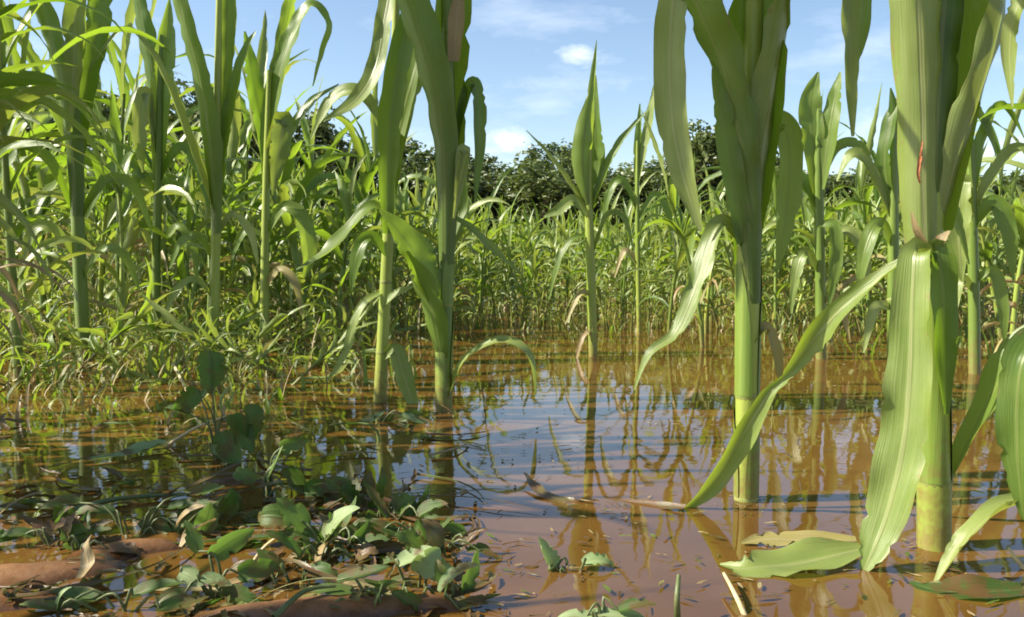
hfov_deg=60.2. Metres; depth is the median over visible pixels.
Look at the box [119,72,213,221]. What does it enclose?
tree
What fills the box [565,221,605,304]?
corn plant
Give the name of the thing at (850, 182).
tree
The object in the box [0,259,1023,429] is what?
grass undergrowth
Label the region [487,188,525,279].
corn plant
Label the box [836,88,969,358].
corn plant
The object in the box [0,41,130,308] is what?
corn plant
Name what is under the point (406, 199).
corn plant
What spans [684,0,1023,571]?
corn plant
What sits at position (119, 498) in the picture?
straw
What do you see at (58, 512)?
broadleaf weed
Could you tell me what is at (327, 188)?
corn plant
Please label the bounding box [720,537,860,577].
fallen leaf
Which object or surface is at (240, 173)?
corn plant
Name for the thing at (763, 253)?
corn plant
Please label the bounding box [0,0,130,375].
corn plant
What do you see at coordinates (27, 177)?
corn plant
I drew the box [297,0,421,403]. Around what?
corn plant
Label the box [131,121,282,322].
corn plant
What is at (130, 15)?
corn plant
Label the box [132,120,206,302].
corn plant
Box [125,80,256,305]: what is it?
corn plant
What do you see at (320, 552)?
fallen leaf
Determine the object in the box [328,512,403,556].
broadleaf weed
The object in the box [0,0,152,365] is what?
corn plant
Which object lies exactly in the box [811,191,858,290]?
corn plant
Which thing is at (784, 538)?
fallen leaf
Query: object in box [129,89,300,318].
corn plant
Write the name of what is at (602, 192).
tree
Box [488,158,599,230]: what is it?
tree
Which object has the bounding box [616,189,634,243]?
corn plant
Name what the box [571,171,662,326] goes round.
corn plant
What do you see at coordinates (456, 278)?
corn plant
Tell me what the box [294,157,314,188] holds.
corn plant
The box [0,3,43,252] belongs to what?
corn plant
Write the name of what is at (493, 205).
tree
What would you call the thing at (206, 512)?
broadleaf weed
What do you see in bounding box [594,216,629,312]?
corn plant
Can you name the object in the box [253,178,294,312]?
corn plant
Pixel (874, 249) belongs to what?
corn plant
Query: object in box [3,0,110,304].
corn plant
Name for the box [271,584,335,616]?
straw
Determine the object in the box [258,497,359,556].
broadleaf weed
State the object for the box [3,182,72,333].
corn plant
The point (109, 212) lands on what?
corn plant
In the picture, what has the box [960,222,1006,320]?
corn plant
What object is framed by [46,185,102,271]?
corn plant
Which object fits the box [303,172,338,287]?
corn plant
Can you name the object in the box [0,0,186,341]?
corn plant
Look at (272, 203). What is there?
corn plant
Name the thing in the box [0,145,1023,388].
distant corn
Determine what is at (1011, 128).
corn plant
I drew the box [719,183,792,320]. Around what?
corn plant
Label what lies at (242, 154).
corn plant
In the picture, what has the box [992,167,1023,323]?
corn plant
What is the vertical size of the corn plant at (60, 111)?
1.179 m
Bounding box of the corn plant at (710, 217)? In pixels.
[694,203,731,312]
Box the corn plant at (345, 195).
[285,154,411,340]
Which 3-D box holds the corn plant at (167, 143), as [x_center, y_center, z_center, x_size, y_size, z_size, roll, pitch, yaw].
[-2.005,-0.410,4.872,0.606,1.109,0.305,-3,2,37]
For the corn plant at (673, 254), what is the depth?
4.32 m
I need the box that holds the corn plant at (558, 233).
[527,206,584,291]
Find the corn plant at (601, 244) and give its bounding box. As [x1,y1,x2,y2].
[595,233,615,305]
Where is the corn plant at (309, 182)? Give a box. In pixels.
[235,11,369,322]
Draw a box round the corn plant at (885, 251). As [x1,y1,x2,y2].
[863,196,903,300]
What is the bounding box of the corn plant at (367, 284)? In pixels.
[309,129,433,329]
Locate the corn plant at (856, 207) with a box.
[838,160,903,300]
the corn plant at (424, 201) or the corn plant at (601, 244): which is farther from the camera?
the corn plant at (601, 244)
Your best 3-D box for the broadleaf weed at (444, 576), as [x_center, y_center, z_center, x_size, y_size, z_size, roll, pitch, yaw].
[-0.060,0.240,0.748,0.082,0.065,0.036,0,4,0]
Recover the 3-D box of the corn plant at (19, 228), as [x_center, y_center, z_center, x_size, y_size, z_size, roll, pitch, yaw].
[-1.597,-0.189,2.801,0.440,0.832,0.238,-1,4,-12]
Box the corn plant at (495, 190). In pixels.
[432,166,531,328]
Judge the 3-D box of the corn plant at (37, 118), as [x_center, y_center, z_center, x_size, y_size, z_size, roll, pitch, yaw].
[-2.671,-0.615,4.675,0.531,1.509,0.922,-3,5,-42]
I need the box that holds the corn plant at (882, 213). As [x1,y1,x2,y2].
[839,122,899,331]
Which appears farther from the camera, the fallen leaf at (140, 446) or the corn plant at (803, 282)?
the corn plant at (803, 282)
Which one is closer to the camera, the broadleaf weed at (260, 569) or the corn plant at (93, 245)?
the broadleaf weed at (260, 569)
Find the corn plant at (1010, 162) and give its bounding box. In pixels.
[967,103,1023,348]
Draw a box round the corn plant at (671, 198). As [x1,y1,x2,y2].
[630,110,734,346]
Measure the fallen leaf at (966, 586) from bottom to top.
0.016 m
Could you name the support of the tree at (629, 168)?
on the ground
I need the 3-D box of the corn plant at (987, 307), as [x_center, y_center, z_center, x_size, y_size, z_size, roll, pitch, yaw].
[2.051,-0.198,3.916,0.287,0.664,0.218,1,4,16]
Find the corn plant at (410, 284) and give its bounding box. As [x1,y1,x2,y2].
[396,222,437,316]
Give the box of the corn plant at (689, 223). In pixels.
[673,190,728,300]
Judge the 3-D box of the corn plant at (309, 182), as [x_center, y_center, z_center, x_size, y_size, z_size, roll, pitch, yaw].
[-0.711,-0.414,2.954,0.428,1.281,0.558,-4,5,-21]
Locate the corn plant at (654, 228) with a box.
[632,183,671,281]
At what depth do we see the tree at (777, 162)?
38.75 m
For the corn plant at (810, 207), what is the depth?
2.86 m
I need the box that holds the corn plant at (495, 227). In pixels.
[465,204,527,307]
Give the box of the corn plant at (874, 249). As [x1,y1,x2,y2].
[843,212,886,321]
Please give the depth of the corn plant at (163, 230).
3.27 m
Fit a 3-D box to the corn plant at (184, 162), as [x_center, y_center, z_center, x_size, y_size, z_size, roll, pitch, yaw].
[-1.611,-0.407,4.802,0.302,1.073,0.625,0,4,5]
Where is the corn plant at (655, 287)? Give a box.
[641,250,674,322]
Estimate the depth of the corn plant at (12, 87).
2.44 m
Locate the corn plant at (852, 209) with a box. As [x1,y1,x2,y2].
[840,187,882,273]
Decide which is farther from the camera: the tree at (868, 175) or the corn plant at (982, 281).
the tree at (868, 175)
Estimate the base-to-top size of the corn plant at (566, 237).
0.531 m
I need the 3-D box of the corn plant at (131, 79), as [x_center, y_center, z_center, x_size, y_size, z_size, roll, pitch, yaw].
[-1.711,-0.506,3.575,0.532,1.427,0.832,1,1,10]
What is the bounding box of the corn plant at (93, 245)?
[46,64,179,307]
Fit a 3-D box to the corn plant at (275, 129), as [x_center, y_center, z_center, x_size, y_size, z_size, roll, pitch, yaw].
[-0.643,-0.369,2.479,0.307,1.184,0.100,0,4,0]
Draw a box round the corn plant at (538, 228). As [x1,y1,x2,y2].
[526,197,539,279]
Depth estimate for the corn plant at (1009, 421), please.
0.80 m
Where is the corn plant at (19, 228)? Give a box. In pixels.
[0,125,73,342]
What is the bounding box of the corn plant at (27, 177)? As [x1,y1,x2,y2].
[0,164,31,254]
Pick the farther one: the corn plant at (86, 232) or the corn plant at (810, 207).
the corn plant at (86, 232)
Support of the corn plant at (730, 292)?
on the ground
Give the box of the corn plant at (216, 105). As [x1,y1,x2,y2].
[90,0,258,357]
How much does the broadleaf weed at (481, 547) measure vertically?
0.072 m
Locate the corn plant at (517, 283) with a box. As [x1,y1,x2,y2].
[502,255,538,326]
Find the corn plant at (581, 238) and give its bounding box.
[575,211,598,279]
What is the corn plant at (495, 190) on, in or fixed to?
on the ground
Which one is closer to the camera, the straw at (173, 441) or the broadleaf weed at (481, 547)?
the broadleaf weed at (481, 547)
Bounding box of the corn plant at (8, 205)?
[0,192,41,252]
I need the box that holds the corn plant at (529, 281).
[512,258,542,323]
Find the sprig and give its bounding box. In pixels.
[674,574,680,616]
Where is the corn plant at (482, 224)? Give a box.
[463,194,513,295]
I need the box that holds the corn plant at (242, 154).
[233,144,251,215]
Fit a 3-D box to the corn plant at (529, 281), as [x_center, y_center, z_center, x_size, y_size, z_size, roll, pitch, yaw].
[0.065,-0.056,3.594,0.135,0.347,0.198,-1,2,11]
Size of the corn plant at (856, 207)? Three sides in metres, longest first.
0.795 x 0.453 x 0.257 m
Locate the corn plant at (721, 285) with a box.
[703,196,734,316]
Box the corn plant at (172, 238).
[162,154,235,280]
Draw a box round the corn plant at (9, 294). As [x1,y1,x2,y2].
[0,284,33,327]
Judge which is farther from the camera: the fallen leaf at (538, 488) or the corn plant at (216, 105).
the corn plant at (216, 105)
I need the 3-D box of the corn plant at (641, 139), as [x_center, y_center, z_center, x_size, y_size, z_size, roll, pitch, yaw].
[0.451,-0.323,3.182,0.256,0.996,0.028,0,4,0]
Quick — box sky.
[4,0,1023,180]
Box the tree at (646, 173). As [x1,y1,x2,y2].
[593,165,707,228]
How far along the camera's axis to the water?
1.24 m
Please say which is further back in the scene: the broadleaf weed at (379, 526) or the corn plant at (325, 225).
the corn plant at (325, 225)
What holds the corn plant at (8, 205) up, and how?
on the ground
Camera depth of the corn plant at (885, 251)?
3.82 m
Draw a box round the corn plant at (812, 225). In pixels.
[779,224,813,307]
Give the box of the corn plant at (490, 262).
[461,223,513,293]
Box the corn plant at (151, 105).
[86,0,208,347]
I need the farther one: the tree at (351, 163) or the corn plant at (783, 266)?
the tree at (351, 163)
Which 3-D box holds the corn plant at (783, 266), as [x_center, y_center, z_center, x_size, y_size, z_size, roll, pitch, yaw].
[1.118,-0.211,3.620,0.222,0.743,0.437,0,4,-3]
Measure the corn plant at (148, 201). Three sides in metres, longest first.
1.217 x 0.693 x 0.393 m
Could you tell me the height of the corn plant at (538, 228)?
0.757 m
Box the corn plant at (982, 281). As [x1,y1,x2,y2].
[960,224,1003,319]
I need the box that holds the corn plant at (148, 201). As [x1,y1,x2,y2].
[111,109,175,288]
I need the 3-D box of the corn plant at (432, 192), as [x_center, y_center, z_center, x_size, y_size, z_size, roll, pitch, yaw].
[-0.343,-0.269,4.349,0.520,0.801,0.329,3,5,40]
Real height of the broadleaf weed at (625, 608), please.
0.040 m
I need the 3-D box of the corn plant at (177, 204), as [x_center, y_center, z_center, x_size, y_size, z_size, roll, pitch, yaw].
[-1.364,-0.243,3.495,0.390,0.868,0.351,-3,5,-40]
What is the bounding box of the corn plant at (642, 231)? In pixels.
[615,229,655,296]
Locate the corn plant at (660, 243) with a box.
[627,213,695,316]
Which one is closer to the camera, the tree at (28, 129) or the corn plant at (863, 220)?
the corn plant at (863, 220)
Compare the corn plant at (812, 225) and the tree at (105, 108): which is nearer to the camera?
the corn plant at (812, 225)
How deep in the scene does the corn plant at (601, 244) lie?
4.69 m
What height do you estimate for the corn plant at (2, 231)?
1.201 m
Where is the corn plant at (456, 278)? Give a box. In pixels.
[454,256,471,326]
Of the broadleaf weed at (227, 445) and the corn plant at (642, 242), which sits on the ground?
the corn plant at (642, 242)
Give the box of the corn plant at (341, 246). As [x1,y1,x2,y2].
[314,160,368,306]
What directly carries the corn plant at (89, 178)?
on the ground
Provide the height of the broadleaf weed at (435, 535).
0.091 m
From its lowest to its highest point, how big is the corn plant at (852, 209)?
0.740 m
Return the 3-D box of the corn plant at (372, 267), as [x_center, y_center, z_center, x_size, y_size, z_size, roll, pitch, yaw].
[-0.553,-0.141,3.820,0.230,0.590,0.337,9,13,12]
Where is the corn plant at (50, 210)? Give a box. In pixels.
[30,124,89,279]
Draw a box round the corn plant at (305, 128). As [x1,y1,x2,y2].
[226,75,373,301]
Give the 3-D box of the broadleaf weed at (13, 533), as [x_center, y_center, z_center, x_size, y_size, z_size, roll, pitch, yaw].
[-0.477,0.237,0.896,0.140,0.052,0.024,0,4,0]
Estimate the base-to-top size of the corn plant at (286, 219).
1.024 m
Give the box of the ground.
[0,352,472,616]
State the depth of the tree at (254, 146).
37.59 m
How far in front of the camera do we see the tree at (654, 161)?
43.66 m
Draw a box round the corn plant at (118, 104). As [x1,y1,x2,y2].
[91,71,204,316]
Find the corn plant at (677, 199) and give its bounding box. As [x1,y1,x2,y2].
[650,191,687,267]
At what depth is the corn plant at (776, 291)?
3.12 m
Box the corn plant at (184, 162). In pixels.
[170,141,204,262]
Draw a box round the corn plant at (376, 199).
[364,184,398,285]
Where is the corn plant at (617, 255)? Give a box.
[600,233,641,321]
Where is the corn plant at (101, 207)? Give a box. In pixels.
[58,198,139,309]
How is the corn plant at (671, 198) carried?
on the ground
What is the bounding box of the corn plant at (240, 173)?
[235,153,245,200]
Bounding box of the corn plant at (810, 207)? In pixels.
[764,90,885,342]
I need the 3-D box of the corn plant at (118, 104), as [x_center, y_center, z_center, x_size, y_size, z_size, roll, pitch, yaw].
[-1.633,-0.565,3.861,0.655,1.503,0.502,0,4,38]
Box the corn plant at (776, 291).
[695,166,854,333]
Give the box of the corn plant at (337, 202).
[303,132,435,325]
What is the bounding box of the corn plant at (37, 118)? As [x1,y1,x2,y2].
[1,108,86,264]
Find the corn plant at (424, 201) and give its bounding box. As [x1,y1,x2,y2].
[399,163,437,282]
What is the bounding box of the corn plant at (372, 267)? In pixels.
[357,234,382,318]
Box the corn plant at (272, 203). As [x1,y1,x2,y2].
[235,146,281,288]
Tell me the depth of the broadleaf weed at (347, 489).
1.02 m
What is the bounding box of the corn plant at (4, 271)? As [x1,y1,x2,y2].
[0,26,106,338]
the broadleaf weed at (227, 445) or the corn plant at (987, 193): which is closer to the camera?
the broadleaf weed at (227, 445)
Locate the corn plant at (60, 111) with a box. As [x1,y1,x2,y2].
[0,14,104,176]
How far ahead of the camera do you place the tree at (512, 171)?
39.26 m
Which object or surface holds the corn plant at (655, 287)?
in the water
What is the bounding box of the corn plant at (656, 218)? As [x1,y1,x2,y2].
[614,185,673,308]
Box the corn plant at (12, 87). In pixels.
[1,86,38,270]
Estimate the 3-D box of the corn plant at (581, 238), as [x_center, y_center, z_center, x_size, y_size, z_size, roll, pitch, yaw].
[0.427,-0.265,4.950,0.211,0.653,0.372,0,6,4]
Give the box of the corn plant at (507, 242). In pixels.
[491,219,536,310]
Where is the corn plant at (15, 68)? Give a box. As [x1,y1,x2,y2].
[0,60,87,351]
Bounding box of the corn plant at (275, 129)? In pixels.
[231,0,338,356]
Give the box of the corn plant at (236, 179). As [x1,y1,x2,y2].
[232,158,296,302]
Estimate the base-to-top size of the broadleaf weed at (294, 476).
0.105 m
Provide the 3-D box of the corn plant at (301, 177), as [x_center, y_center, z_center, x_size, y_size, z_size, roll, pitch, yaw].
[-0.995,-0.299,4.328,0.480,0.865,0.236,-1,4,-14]
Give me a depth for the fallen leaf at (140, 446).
1.31 m
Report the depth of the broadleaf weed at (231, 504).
0.97 m
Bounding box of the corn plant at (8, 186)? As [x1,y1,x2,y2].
[0,0,173,383]
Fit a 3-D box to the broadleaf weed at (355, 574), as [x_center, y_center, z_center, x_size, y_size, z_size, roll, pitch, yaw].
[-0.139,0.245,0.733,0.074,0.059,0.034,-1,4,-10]
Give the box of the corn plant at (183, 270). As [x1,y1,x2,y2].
[97,140,236,341]
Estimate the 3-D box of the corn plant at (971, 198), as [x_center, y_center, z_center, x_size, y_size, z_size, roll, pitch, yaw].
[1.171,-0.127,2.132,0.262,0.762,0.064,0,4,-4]
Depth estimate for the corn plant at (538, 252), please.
4.55 m
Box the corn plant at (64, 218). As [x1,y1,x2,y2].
[53,207,91,235]
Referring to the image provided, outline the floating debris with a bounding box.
[0,335,1019,616]
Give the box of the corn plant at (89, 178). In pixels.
[13,165,99,308]
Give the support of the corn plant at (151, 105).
on the ground
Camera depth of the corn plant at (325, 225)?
3.03 m
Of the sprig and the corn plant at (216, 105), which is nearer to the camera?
the sprig
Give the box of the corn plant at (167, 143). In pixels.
[144,142,172,257]
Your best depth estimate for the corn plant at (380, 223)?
3.69 m
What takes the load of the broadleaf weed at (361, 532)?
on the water
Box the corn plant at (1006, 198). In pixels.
[964,163,1013,293]
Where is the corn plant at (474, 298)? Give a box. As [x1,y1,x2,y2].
[454,253,492,332]
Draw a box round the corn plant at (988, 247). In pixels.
[963,188,1023,316]
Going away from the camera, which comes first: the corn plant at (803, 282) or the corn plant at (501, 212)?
the corn plant at (803, 282)
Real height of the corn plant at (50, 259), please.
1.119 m
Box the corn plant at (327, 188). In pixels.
[224,112,375,322]
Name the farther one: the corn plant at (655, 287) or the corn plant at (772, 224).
the corn plant at (655, 287)
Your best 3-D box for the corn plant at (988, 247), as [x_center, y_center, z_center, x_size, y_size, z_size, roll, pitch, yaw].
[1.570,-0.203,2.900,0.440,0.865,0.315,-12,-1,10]
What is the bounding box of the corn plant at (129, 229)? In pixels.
[34,82,194,350]
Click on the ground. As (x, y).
(51, 572)
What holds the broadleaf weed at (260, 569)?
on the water
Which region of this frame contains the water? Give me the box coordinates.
[0,265,1023,616]
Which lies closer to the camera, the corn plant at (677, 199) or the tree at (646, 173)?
the corn plant at (677, 199)
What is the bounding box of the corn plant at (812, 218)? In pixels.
[783,195,832,289]
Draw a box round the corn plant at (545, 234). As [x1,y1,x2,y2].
[526,214,582,302]
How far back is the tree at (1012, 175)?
39.46 m
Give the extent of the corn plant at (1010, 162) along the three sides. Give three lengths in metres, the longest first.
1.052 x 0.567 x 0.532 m
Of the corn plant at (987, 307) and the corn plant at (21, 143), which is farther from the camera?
the corn plant at (987, 307)
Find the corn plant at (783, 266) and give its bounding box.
[762,211,814,323]
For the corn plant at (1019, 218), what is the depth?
2.59 m
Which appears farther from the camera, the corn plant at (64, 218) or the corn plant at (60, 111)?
the corn plant at (64, 218)
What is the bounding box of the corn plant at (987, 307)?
[983,190,1002,316]
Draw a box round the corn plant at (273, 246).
[202,146,303,316]
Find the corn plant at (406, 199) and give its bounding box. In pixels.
[367,169,408,272]
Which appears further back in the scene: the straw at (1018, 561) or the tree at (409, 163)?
the tree at (409, 163)
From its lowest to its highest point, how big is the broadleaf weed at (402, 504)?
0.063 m
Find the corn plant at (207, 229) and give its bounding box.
[135,200,259,330]
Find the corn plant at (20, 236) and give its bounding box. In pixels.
[1,116,62,279]
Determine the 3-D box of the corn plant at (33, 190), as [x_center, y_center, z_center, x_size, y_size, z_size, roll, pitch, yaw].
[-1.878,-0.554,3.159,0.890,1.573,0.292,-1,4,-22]
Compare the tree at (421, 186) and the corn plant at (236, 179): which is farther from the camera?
the tree at (421, 186)
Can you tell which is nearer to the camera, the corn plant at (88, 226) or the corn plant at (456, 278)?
the corn plant at (456, 278)
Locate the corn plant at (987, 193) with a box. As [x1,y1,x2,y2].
[852,182,1000,275]
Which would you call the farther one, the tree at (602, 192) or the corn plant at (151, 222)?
the tree at (602, 192)
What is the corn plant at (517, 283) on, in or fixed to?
in the water
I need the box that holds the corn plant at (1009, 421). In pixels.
[934,0,1023,580]
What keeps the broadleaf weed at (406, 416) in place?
on the ground
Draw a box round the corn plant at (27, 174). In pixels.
[0,49,68,299]
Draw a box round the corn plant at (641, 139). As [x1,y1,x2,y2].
[602,85,671,333]
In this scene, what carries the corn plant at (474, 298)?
in the water
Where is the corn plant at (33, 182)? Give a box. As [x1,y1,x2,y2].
[0,122,70,313]
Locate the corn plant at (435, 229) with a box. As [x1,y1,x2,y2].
[378,161,470,310]
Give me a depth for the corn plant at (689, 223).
5.39 m
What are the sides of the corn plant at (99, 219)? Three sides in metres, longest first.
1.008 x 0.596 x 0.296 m
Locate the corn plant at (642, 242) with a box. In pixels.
[616,232,666,310]
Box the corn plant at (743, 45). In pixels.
[634,0,871,502]
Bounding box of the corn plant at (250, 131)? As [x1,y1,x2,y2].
[148,49,318,282]
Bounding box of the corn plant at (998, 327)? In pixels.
[962,175,1023,341]
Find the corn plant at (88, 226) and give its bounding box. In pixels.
[54,147,109,304]
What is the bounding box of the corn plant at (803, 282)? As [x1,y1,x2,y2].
[777,200,828,328]
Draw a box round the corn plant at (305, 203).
[255,169,365,319]
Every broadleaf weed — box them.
[0,516,111,546]
[17,505,111,536]
[19,578,208,612]
[35,483,224,537]
[60,510,144,556]
[135,495,223,532]
[153,520,276,604]
[164,349,265,463]
[171,487,261,532]
[227,549,337,585]
[233,436,341,496]
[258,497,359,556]
[263,524,378,562]
[278,496,377,544]
[310,564,388,607]
[312,467,386,508]
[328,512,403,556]
[331,480,447,519]
[344,513,466,540]
[357,410,428,423]
[379,518,445,564]
[391,549,488,611]
[394,545,452,592]
[418,515,501,559]
[524,536,613,572]
[558,596,656,616]
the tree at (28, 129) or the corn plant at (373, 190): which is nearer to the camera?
the corn plant at (373, 190)
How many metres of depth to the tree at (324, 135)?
35.91 m
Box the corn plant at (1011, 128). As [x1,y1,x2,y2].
[963,88,1023,333]
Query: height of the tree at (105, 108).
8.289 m
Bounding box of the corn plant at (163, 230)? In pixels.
[132,190,224,319]
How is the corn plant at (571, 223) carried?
on the ground
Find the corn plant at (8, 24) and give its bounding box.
[0,0,132,331]
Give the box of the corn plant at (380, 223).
[363,152,435,322]
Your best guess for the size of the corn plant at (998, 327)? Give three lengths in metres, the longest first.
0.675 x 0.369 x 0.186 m
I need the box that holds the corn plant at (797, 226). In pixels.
[795,218,847,285]
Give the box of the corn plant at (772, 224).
[762,189,881,344]
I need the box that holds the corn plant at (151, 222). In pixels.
[128,203,169,298]
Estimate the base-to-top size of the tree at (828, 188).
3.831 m
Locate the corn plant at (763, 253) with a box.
[722,183,773,319]
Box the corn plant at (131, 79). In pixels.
[21,39,181,310]
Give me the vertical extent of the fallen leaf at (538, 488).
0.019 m
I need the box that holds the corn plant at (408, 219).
[376,183,437,323]
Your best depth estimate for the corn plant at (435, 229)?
4.20 m
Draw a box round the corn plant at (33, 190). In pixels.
[1,67,118,293]
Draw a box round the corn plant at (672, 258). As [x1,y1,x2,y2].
[657,228,695,295]
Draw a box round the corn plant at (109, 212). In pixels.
[10,107,152,324]
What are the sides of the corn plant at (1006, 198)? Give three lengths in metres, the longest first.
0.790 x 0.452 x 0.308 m
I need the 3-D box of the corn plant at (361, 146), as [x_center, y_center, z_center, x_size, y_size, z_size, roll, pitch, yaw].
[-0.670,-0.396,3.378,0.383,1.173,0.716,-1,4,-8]
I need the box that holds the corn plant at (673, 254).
[649,220,705,304]
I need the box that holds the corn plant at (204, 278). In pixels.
[161,165,207,311]
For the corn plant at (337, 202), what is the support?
on the ground
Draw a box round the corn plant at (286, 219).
[223,77,346,341]
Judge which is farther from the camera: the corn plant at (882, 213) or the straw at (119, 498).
the corn plant at (882, 213)
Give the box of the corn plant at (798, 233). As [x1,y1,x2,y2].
[763,228,799,312]
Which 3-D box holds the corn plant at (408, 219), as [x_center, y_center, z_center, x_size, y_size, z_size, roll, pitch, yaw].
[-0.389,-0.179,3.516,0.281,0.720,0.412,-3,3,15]
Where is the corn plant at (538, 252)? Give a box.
[500,202,558,301]
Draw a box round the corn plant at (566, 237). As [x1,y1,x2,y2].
[537,219,600,313]
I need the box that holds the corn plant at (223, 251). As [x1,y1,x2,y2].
[185,154,260,320]
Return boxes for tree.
[26,106,65,154]
[44,89,177,194]
[87,94,170,170]
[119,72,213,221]
[173,107,304,211]
[270,103,360,223]
[302,146,378,210]
[321,154,424,211]
[347,136,425,193]
[371,137,434,202]
[402,162,491,217]
[427,165,534,234]
[434,147,504,213]
[469,182,551,231]
[481,162,510,183]
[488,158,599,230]
[491,156,575,223]
[512,138,621,201]
[544,166,644,232]
[594,160,660,227]
[650,119,725,218]
[650,157,704,178]
[696,151,779,204]
[719,170,778,219]
[768,170,852,220]
[824,169,873,217]
[830,167,872,207]
[980,175,1023,212]
[1003,170,1023,196]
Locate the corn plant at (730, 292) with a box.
[717,233,784,308]
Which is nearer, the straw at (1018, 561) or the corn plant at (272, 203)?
the straw at (1018, 561)
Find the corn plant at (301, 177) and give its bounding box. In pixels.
[276,163,333,282]
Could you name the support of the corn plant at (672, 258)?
on the ground
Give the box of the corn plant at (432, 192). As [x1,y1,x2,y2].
[414,186,470,306]
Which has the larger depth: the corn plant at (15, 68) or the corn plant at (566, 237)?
the corn plant at (566, 237)
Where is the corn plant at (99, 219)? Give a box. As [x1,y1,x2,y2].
[59,195,112,289]
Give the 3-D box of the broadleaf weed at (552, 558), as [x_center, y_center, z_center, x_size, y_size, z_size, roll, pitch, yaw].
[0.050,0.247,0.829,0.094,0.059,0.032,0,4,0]
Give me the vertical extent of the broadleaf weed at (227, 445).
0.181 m
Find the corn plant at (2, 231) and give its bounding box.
[0,188,55,257]
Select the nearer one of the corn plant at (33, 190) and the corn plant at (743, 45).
the corn plant at (743, 45)
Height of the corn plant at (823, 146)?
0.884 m
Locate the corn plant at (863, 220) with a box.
[804,84,886,338]
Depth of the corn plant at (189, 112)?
3.25 m
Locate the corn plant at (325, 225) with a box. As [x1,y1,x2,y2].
[289,194,377,327]
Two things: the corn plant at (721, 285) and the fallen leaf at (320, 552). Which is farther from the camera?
the corn plant at (721, 285)
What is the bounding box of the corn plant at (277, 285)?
[221,202,302,336]
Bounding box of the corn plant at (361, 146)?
[298,82,378,304]
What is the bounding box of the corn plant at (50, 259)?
[2,107,103,307]
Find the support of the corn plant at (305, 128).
on the ground
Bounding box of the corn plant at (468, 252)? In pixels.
[455,212,491,306]
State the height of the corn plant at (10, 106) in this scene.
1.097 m
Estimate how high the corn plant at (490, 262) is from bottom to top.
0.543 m
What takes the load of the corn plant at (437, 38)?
on the ground
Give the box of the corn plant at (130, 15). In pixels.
[7,0,247,337]
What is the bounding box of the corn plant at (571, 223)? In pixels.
[545,209,599,298]
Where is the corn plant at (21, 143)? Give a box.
[0,96,96,341]
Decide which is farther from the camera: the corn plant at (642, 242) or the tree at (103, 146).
the tree at (103, 146)
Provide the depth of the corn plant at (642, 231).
5.04 m
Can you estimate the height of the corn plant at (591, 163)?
0.981 m
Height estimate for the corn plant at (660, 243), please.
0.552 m
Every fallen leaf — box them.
[75,534,94,577]
[87,439,165,459]
[179,518,215,546]
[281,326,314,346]
[291,357,351,380]
[314,534,338,563]
[524,472,684,508]
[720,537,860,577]
[741,530,856,545]
[908,574,1023,598]
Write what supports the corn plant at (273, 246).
on the ground
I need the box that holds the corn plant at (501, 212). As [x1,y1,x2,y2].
[489,195,519,292]
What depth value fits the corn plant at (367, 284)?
3.39 m
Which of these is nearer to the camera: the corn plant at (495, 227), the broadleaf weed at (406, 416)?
the broadleaf weed at (406, 416)
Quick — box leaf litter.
[0,404,571,616]
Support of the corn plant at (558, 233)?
on the ground
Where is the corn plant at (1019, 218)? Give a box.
[964,120,1023,333]
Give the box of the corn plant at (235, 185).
[168,144,257,262]
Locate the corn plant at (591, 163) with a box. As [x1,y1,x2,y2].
[526,40,650,357]
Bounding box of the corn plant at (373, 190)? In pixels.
[372,180,375,199]
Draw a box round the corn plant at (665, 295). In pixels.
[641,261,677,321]
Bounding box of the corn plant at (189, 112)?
[54,0,294,298]
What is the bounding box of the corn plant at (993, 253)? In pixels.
[978,141,1019,326]
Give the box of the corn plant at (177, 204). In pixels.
[114,141,203,309]
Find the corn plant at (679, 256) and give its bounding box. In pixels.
[612,152,725,331]
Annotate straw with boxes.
[51,492,184,516]
[166,414,229,445]
[171,362,185,390]
[253,539,275,559]
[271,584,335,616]
[722,572,747,614]
[1008,548,1023,569]
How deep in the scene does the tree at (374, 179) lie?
38.10 m
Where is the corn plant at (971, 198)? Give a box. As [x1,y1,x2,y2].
[948,100,1023,373]
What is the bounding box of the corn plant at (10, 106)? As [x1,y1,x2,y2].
[0,26,106,330]
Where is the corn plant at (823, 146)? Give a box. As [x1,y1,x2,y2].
[776,72,875,358]
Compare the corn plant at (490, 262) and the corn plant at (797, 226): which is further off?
the corn plant at (490, 262)
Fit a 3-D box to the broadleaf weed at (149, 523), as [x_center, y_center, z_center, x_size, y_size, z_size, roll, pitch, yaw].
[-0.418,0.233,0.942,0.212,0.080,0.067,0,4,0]
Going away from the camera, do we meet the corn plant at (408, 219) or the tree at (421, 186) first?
the corn plant at (408, 219)
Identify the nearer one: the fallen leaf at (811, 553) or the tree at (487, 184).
the fallen leaf at (811, 553)
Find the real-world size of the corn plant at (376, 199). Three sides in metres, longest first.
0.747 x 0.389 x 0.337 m
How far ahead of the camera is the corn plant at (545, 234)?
5.16 m
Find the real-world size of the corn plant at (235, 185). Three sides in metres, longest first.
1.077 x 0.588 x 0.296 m
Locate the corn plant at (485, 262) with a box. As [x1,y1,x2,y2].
[458,227,502,313]
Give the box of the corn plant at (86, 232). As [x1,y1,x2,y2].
[56,151,112,297]
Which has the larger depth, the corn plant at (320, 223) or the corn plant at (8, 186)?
the corn plant at (320, 223)
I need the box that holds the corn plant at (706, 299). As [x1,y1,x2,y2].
[653,173,729,333]
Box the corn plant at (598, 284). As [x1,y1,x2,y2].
[566,243,618,328]
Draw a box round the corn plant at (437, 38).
[322,0,536,412]
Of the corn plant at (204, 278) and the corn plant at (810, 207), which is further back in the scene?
the corn plant at (204, 278)
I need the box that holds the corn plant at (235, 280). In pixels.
[199,187,260,322]

